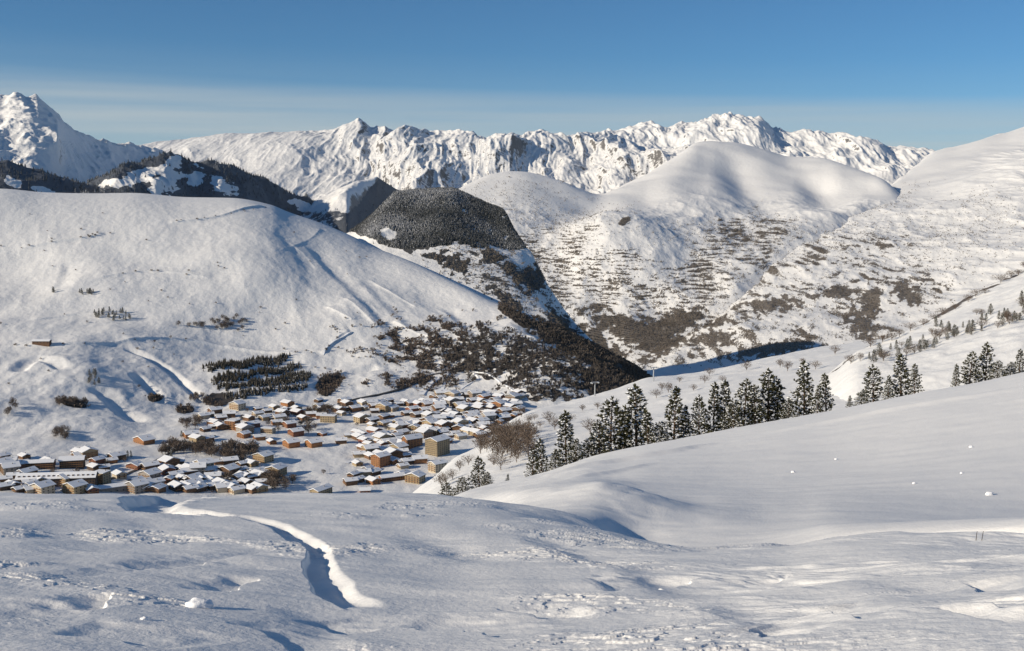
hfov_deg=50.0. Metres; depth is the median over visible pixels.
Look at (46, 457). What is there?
chalet
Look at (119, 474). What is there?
chalet
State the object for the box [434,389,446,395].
apartment building
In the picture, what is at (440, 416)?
apartment building
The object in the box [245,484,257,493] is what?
chalet
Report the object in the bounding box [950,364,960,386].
pine tree
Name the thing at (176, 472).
chalet
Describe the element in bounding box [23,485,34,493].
chalet
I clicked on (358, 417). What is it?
apartment building
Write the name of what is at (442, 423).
apartment building
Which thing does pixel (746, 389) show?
pine tree
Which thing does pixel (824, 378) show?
pine tree
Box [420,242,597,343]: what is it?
field trees
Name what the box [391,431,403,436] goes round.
chalet
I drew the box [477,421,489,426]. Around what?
chalet
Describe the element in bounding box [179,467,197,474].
chalet
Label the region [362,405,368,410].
chalet
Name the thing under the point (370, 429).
chalet
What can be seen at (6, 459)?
apartment building
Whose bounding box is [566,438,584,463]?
pine tree
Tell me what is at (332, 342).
snowy road
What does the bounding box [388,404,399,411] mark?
chalet
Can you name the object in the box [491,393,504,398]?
chalet
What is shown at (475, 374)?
snowy road
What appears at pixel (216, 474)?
chalet
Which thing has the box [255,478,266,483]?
chalet
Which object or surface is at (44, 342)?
barn
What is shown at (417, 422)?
chalet
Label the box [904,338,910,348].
pine tree
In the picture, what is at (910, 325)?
bare shrub
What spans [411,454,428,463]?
chalet
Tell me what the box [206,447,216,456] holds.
bare tree
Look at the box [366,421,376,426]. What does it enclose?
chalet
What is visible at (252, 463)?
chalet
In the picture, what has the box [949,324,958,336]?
pine tree
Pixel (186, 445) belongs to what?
bare tree
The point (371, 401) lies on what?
chalet
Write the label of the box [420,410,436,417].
apartment building
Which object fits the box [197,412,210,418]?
chalet
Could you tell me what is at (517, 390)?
chalet
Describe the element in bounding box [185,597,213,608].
snow block
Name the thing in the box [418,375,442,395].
snowy road
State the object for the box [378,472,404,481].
apartment building
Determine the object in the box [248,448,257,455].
bare tree
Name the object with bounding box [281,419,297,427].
chalet
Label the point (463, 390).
chalet
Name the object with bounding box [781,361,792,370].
bare shrub
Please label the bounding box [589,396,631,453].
pine tree
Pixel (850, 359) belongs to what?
bare shrub
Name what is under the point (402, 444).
apartment building
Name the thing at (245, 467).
chalet
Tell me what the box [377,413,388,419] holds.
chalet
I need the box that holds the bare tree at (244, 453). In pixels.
[237,449,246,455]
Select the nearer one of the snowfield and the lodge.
the snowfield
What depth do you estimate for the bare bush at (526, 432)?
395.73 m
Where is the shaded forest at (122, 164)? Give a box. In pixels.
[72,150,313,214]
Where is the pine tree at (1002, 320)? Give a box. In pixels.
[999,313,1005,323]
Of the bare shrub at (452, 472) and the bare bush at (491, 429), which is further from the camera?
the bare bush at (491, 429)
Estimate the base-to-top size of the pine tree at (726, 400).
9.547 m
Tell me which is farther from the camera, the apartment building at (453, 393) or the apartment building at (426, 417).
the apartment building at (453, 393)
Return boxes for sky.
[0,0,1023,150]
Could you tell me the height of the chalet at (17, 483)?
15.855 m
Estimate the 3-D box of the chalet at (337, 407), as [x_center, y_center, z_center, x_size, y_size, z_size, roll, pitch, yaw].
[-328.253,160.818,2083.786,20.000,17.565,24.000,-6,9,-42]
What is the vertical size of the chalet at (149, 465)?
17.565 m
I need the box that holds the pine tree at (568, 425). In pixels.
[551,409,576,467]
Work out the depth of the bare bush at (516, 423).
442.24 m
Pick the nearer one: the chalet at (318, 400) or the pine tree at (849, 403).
the pine tree at (849, 403)
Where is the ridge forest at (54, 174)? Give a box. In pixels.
[0,158,97,192]
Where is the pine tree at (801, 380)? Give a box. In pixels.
[786,360,816,416]
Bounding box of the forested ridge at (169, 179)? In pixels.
[72,151,312,215]
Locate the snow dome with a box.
[459,141,899,361]
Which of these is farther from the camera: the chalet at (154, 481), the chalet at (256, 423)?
the chalet at (256, 423)
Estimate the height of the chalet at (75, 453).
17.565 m
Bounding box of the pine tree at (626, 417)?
[612,407,633,448]
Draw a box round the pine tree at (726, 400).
[711,379,736,430]
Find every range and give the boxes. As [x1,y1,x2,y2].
[143,118,690,200]
[551,112,933,184]
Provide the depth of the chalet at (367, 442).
1815.75 m
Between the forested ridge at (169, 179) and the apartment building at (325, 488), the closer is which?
the apartment building at (325, 488)
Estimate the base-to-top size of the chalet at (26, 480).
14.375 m
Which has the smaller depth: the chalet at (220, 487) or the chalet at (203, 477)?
the chalet at (220, 487)
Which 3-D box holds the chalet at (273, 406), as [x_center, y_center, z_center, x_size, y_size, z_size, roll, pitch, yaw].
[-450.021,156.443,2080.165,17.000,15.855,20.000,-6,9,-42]
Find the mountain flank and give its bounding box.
[632,127,1023,376]
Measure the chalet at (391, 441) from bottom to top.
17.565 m
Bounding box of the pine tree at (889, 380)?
[881,375,893,398]
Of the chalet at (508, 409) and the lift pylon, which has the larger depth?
the chalet at (508, 409)
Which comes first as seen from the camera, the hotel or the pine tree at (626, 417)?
the pine tree at (626, 417)
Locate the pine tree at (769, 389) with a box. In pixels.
[756,367,785,422]
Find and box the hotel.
[14,471,98,486]
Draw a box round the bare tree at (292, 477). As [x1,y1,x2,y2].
[287,474,296,483]
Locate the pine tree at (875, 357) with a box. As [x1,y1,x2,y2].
[869,350,877,362]
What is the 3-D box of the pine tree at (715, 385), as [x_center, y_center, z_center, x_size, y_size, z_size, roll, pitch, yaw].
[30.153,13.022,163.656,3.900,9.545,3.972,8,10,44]
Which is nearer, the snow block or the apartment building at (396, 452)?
the snow block
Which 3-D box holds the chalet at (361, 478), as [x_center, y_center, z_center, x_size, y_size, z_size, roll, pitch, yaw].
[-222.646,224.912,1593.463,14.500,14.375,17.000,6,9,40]
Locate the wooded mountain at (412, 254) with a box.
[346,192,591,340]
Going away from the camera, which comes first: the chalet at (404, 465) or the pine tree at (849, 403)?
the pine tree at (849, 403)
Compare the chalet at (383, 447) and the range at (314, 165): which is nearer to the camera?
the chalet at (383, 447)
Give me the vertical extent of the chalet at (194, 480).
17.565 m
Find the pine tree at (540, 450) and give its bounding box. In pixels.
[530,438,547,473]
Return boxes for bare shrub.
[433,473,447,486]
[437,472,453,480]
[446,468,457,477]
[455,459,464,468]
[461,454,474,464]
[486,453,500,464]
[489,454,513,469]
[506,448,525,461]
[513,406,526,416]
[541,411,556,422]
[547,417,560,426]
[582,419,597,431]
[649,390,662,397]
[663,383,672,392]
[740,361,751,369]
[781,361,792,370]
[809,360,821,368]
[844,354,856,361]
[862,338,876,346]
[873,349,890,360]
[877,334,889,341]
[894,329,905,336]
[899,346,912,355]
[901,322,917,330]
[909,344,919,353]
[931,330,941,338]
[935,329,944,338]
[941,325,950,334]
[963,294,972,301]
[974,318,989,328]
[1001,311,1011,319]
[1005,270,1019,276]
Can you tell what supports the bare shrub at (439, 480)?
on the snow slope at (828, 358)
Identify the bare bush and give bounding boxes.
[471,436,488,453]
[478,432,489,448]
[479,440,491,449]
[480,431,499,452]
[483,422,498,436]
[486,430,503,451]
[487,419,506,427]
[487,446,501,457]
[495,429,515,440]
[495,444,511,458]
[499,434,523,452]
[500,432,511,453]
[501,426,520,436]
[505,440,519,452]
[506,417,523,430]
[506,434,523,453]
[509,440,523,458]
[510,419,529,429]
[514,424,538,439]
[516,428,536,437]
[518,431,533,442]
[518,438,534,456]
[519,432,538,448]
[521,422,541,434]
[527,442,541,453]
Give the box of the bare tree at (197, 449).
[191,444,200,452]
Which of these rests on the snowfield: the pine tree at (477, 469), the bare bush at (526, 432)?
the pine tree at (477, 469)
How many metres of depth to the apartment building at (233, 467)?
1580.98 m
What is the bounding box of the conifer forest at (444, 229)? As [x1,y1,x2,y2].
[349,187,525,250]
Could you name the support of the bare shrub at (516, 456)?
on the snow slope at (828, 358)
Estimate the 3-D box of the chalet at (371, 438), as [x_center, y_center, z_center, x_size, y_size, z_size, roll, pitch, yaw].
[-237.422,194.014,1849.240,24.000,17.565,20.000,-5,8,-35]
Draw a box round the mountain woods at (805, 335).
[633,179,1023,368]
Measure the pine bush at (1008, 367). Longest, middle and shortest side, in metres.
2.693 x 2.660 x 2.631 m
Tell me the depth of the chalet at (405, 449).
1766.26 m
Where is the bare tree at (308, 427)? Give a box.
[305,425,312,433]
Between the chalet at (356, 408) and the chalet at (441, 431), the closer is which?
the chalet at (441, 431)
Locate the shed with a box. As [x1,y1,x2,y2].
[97,481,127,491]
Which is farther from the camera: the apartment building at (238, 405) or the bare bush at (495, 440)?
the apartment building at (238, 405)
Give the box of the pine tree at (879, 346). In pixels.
[876,343,881,354]
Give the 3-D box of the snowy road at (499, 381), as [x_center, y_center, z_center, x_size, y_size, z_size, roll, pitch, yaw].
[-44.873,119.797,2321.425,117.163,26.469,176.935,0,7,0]
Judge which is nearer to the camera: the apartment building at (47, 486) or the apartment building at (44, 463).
the apartment building at (47, 486)
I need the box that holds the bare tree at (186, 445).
[178,443,188,450]
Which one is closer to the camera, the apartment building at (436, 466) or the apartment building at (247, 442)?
the apartment building at (436, 466)
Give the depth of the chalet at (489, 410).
2065.42 m
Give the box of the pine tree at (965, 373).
[959,351,985,384]
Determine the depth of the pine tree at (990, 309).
411.76 m
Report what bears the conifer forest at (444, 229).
on the wooded mountain at (412, 254)
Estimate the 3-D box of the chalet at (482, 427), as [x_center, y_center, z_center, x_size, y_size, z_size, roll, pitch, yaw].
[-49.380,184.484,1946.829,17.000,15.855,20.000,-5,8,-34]
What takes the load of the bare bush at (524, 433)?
on the snow slope at (828, 358)
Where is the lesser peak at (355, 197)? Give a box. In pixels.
[301,177,396,232]
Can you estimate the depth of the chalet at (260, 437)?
1825.33 m
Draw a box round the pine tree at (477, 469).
[467,456,488,488]
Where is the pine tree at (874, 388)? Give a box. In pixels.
[856,364,886,401]
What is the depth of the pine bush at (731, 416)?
160.79 m
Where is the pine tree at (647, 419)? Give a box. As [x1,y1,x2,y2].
[637,410,657,444]
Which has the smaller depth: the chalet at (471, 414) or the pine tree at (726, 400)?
the pine tree at (726, 400)
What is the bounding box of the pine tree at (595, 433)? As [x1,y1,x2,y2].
[585,420,615,455]
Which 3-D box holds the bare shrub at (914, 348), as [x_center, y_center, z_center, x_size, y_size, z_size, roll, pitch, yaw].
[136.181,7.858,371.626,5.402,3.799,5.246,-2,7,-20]
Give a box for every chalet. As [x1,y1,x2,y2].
[0,451,11,457]
[0,475,12,481]
[0,481,15,490]
[5,479,21,485]
[6,472,19,478]
[10,484,26,492]
[15,466,38,472]
[16,459,28,468]
[17,452,30,458]
[21,478,35,484]
[22,480,39,485]
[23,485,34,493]
[36,476,46,480]
[40,456,56,464]
[70,447,79,452]
[70,451,87,455]
[85,484,99,493]
[86,462,103,470]
[88,455,105,463]
[98,463,110,469]
[106,450,126,460]
[106,456,118,463]
[111,469,126,478]
[125,460,142,469]
[127,475,144,480]
[140,460,160,469]
[142,483,152,491]
[148,477,165,484]
[157,464,175,475]
[163,474,174,483]
[166,469,183,475]
[167,480,185,491]
[174,473,184,480]
[177,457,184,464]
[179,463,189,467]
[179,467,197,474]
[180,480,193,485]
[181,483,198,492]
[183,430,198,438]
[183,472,203,479]
[184,477,203,483]
[188,433,205,442]
[196,482,207,492]
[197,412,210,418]
[199,425,211,431]
[199,475,208,479]
[204,471,220,476]
[205,435,215,441]
[205,466,212,471]
[206,418,221,424]
[206,481,220,489]
[207,406,222,413]
[212,477,231,482]
[213,421,227,429]
[213,458,222,464]
[214,414,227,420]
[214,482,232,492]
[221,456,238,464]
[222,410,235,417]
[223,481,238,492]
[227,484,245,494]
[231,471,246,479]
[234,470,251,477]
[235,459,247,465]
[236,430,251,438]
[237,477,254,485]
[239,465,248,470]
[242,414,255,420]
[244,420,260,427]
[245,458,259,466]
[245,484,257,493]
[247,472,260,479]
[249,466,265,470]
[249,469,267,478]
[250,481,268,492]
[251,410,264,416]
[252,433,266,440]
[253,406,263,410]
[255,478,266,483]
[257,413,270,420]
[262,408,272,412]
[266,438,277,444]
[268,403,279,409]
[270,419,282,424]
[272,413,286,420]
[274,408,289,415]
[280,399,294,406]
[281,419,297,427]
[282,437,300,448]
[287,427,304,436]
[290,408,305,415]
[296,414,309,420]
[304,437,323,447]
[306,411,316,416]
[313,397,322,402]
[315,412,326,418]
[317,430,327,435]
[331,405,345,411]
[335,437,347,443]
[336,396,351,403]
[336,410,346,415]
[340,399,353,405]
[342,476,358,485]
[344,432,353,437]
[346,470,360,476]
[347,404,362,411]
[351,432,363,440]
[351,459,363,466]
[353,450,365,457]
[356,430,367,434]
[357,399,366,405]
[357,436,369,442]
[357,468,371,475]
[357,475,365,482]
[361,464,374,468]
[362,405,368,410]
[362,440,374,443]
[363,451,374,459]
[364,415,378,422]
[364,475,381,484]
[365,426,381,432]
[365,436,374,441]
[366,399,377,405]
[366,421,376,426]
[369,402,380,407]
[370,408,379,412]
[371,467,381,475]
[376,440,387,445]
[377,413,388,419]
[378,419,390,425]
[379,444,390,450]
[380,437,394,441]
[384,397,394,402]
[387,423,402,429]
[387,438,399,444]
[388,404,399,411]
[388,413,394,417]
[390,456,399,464]
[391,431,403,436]
[392,428,409,434]
[394,401,403,405]
[394,421,409,428]
[396,462,409,468]
[396,468,410,473]
[397,448,408,452]
[400,410,412,415]
[401,457,414,464]
[403,452,412,457]
[404,399,415,405]
[405,405,418,411]
[409,419,421,424]
[409,423,419,430]
[410,410,423,417]
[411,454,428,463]
[412,400,421,406]
[419,406,431,410]
[420,400,432,406]
[420,424,432,427]
[430,428,438,435]
[435,394,446,397]
[438,429,449,434]
[445,414,453,419]
[447,410,462,414]
[450,430,460,435]
[451,415,461,418]
[454,432,467,439]
[458,389,469,392]
[460,426,471,434]
[463,412,477,416]
[465,410,480,412]
[466,397,476,402]
[466,416,477,423]
[469,427,482,435]
[471,404,486,409]
[473,401,486,405]
[473,431,486,437]
[476,393,490,398]
[476,397,486,402]
[477,417,489,420]
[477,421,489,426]
[478,424,490,429]
[484,409,498,413]
[485,404,496,409]
[489,396,500,399]
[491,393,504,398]
[496,407,512,413]
[496,414,510,421]
[502,403,517,407]
[510,401,522,405]
[510,412,517,417]
[512,405,524,411]
[513,389,523,392]
[518,393,525,399]
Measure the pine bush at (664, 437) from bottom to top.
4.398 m
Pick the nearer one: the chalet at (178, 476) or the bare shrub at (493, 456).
the bare shrub at (493, 456)
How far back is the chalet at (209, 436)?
1803.15 m
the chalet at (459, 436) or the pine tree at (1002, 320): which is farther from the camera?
the chalet at (459, 436)
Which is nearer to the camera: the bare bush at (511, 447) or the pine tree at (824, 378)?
the pine tree at (824, 378)
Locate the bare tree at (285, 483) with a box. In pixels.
[279,480,290,488]
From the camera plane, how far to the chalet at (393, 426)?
1935.52 m
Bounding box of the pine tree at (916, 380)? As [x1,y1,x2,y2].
[904,364,924,394]
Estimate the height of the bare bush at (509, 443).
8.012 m
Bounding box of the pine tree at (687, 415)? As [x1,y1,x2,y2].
[676,405,691,438]
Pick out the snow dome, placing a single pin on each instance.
(704, 182)
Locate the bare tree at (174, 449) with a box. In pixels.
[171,443,181,451]
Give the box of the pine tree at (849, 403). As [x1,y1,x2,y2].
[845,395,852,407]
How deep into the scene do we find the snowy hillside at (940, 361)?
363.38 m
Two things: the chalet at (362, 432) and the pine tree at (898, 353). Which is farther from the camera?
the chalet at (362, 432)
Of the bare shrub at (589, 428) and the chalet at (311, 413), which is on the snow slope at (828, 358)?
the bare shrub at (589, 428)
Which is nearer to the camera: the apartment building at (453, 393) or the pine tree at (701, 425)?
the pine tree at (701, 425)
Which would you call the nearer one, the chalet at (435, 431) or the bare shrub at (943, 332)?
the bare shrub at (943, 332)
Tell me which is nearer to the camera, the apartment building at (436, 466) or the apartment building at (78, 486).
the apartment building at (78, 486)
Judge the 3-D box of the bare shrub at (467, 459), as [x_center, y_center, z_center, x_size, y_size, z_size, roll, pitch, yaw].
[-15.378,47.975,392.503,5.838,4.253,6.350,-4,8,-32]
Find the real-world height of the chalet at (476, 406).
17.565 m
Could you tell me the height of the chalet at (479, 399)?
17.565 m
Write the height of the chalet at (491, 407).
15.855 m
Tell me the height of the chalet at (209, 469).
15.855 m
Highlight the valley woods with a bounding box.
[460,173,842,358]
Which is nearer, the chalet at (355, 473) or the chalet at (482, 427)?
the chalet at (355, 473)
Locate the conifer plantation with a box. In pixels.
[202,352,312,399]
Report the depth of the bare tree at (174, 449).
1701.27 m
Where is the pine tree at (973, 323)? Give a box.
[969,319,976,329]
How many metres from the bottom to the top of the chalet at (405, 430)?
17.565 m
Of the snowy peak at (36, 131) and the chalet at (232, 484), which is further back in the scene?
the snowy peak at (36, 131)
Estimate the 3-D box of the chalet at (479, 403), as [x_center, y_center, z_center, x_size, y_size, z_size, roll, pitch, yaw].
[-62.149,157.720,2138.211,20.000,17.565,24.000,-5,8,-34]
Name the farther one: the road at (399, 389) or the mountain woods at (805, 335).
the mountain woods at (805, 335)
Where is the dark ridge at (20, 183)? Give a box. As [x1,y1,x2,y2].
[0,160,97,192]
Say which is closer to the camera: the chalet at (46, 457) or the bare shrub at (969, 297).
the bare shrub at (969, 297)
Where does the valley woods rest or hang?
on the snow dome
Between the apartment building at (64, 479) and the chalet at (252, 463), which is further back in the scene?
the chalet at (252, 463)
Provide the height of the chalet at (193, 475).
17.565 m
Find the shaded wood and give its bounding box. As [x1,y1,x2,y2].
[302,179,391,225]
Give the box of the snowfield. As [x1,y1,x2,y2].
[0,372,1023,650]
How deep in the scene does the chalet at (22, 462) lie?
1534.02 m
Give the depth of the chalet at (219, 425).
1882.33 m
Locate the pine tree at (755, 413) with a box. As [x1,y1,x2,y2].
[741,384,767,424]
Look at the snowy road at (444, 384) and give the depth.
2324.93 m
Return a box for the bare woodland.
[432,302,652,400]
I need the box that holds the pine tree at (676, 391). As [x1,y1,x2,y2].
[661,386,688,441]
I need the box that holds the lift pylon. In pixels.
[590,381,599,395]
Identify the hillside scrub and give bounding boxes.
[56,301,514,412]
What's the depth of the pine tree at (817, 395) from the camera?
161.06 m
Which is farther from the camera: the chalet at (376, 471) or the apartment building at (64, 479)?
the chalet at (376, 471)
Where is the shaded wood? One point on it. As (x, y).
(349, 209)
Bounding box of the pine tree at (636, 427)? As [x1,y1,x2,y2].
[616,383,657,446]
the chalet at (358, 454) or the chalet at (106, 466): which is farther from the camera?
the chalet at (358, 454)
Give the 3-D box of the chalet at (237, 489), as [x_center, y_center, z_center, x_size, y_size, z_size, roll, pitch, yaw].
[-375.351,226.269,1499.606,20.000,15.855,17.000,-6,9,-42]
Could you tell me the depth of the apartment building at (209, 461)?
1595.92 m
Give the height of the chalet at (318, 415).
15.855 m
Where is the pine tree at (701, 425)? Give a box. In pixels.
[686,394,712,435]
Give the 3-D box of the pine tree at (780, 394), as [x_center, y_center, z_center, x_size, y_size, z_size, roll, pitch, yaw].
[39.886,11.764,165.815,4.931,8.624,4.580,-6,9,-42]
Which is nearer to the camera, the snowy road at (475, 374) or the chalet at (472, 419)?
the chalet at (472, 419)
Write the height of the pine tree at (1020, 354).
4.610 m
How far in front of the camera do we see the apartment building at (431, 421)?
1956.55 m
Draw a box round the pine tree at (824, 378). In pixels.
[818,373,834,411]
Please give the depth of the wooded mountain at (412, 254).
3214.62 m
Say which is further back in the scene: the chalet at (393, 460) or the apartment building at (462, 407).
the apartment building at (462, 407)
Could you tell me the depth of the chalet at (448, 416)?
2017.79 m
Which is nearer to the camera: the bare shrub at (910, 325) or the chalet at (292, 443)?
the bare shrub at (910, 325)
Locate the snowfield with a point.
(742, 538)
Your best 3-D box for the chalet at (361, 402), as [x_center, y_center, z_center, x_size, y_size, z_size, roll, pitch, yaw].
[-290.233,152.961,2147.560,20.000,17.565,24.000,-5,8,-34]
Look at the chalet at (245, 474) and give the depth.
1565.26 m
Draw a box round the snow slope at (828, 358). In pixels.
[413,338,904,495]
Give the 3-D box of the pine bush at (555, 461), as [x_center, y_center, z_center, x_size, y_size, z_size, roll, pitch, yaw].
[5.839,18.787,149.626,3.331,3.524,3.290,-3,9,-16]
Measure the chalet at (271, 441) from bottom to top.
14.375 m
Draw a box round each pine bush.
[438,481,454,495]
[451,476,473,494]
[481,472,493,485]
[544,452,566,470]
[577,438,599,459]
[644,421,673,442]
[716,400,747,429]
[776,399,800,418]
[852,390,869,405]
[985,360,1008,378]
[1003,362,1019,374]
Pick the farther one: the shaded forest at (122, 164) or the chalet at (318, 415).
the shaded forest at (122, 164)
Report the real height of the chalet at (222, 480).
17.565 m
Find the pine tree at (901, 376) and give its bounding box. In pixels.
[889,354,913,396]
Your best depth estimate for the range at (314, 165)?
10125.77 m
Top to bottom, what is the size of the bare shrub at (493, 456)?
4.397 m
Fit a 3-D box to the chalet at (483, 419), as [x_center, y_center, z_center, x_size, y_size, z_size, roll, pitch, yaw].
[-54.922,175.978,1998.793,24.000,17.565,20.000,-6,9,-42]
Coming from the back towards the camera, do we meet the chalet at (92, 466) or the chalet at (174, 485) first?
the chalet at (92, 466)
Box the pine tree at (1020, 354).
[1012,349,1023,372]
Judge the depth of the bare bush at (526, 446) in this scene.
348.30 m
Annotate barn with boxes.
[31,339,51,346]
[148,482,166,492]
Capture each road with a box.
[111,435,215,479]
[298,355,559,422]
[322,331,352,354]
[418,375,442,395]
[440,372,449,388]
[460,371,479,388]
[471,371,513,390]
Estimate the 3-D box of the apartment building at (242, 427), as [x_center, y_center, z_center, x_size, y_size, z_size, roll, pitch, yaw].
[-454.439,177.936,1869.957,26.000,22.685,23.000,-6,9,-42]
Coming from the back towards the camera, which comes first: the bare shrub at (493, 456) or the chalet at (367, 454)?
the chalet at (367, 454)
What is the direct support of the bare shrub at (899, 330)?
on the snowy hillside at (940, 361)
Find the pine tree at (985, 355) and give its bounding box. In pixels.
[977,341,994,380]
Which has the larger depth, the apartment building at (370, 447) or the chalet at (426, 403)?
the chalet at (426, 403)
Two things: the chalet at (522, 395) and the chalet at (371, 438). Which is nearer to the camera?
the chalet at (371, 438)
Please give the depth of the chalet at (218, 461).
1643.32 m
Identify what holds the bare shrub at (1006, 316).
on the snowy hillside at (940, 361)
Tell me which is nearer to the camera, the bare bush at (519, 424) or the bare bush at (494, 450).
the bare bush at (494, 450)
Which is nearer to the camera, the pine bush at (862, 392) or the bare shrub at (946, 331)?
the pine bush at (862, 392)
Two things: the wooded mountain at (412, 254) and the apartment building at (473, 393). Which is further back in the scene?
the wooded mountain at (412, 254)
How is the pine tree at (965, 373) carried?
on the snowfield
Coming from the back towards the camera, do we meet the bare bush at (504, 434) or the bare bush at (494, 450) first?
the bare bush at (504, 434)
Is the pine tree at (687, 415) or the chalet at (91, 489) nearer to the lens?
the pine tree at (687, 415)
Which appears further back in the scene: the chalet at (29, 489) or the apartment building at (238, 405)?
the apartment building at (238, 405)
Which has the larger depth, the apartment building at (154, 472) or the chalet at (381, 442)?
the chalet at (381, 442)
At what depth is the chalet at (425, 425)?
1933.10 m
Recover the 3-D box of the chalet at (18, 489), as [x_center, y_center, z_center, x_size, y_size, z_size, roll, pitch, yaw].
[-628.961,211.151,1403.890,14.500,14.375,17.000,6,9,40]
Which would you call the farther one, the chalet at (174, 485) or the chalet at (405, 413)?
the chalet at (405, 413)
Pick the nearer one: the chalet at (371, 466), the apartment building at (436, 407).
the chalet at (371, 466)
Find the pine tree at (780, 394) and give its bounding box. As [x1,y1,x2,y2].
[763,376,789,420]
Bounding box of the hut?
[359,487,370,492]
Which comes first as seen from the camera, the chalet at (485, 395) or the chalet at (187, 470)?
the chalet at (187, 470)
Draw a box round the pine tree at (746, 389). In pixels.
[725,378,760,428]
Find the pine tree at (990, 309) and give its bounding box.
[987,304,993,314]
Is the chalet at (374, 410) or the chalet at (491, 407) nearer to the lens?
the chalet at (374, 410)
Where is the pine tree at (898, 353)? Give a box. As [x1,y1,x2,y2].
[895,348,901,356]
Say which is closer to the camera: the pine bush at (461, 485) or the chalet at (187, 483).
the pine bush at (461, 485)
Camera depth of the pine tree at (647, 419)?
158.16 m
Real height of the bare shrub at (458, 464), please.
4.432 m
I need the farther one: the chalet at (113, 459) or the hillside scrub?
the hillside scrub
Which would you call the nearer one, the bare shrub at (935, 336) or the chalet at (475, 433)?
the bare shrub at (935, 336)
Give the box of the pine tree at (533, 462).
[523,448,540,476]
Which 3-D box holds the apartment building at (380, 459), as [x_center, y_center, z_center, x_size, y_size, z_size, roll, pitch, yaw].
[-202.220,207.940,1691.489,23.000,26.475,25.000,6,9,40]
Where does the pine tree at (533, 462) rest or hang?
on the snowfield
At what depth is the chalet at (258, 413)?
2007.69 m
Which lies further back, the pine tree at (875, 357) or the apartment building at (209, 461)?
the apartment building at (209, 461)
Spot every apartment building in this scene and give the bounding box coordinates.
[0,456,13,470]
[0,461,20,475]
[23,458,55,468]
[28,479,56,493]
[58,455,85,468]
[58,471,73,484]
[61,478,88,493]
[76,446,97,459]
[95,469,110,484]
[125,478,149,493]
[137,467,162,478]
[157,455,179,465]
[189,462,205,474]
[193,457,215,466]
[218,463,239,473]
[224,418,240,429]
[229,399,246,410]
[235,423,254,433]
[242,439,259,448]
[252,450,274,462]
[260,426,275,433]
[266,462,287,476]
[309,483,333,492]
[320,414,336,422]
[353,412,370,423]
[361,443,378,451]
[369,451,391,467]
[372,432,391,438]
[375,401,391,412]
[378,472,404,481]
[383,447,403,457]
[390,441,408,447]
[401,433,423,448]
[404,470,425,483]
[414,427,433,438]
[418,415,433,420]
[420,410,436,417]
[421,418,438,425]
[424,434,450,456]
[427,458,447,472]
[431,404,446,410]
[432,400,446,405]
[432,414,446,419]
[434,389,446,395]
[435,419,452,429]
[444,389,459,396]
[444,396,460,405]
[451,401,467,408]
[451,417,468,424]
[452,423,464,431]
[456,404,473,411]
[467,389,481,397]
[480,411,496,421]
[490,399,505,408]
[504,392,519,399]
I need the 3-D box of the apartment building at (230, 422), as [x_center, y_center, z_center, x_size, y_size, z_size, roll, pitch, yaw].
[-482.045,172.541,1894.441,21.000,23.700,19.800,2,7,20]
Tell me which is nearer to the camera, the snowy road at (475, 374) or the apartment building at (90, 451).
the apartment building at (90, 451)
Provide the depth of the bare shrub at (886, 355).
363.06 m
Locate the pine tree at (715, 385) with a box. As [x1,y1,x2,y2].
[704,381,723,431]
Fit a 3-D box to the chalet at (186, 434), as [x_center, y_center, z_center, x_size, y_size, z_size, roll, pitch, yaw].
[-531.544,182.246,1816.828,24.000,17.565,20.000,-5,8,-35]
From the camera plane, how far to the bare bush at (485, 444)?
424.08 m
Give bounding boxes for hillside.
[0,189,642,496]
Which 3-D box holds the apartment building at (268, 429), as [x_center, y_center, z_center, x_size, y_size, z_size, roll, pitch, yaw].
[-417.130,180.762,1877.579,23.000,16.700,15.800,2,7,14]
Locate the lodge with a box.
[133,434,155,444]
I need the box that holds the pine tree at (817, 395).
[810,384,824,412]
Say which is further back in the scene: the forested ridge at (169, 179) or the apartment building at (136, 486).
the forested ridge at (169, 179)
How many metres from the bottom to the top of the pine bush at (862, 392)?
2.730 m
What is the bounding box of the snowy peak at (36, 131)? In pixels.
[0,92,163,182]
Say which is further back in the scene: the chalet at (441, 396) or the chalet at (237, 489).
the chalet at (441, 396)
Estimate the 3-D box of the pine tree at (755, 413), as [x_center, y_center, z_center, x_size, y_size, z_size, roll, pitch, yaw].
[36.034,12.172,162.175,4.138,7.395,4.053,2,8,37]
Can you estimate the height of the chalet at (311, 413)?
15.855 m
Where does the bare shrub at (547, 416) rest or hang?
on the snow slope at (828, 358)
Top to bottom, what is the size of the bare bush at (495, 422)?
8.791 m
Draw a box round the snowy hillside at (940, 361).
[819,270,1023,400]

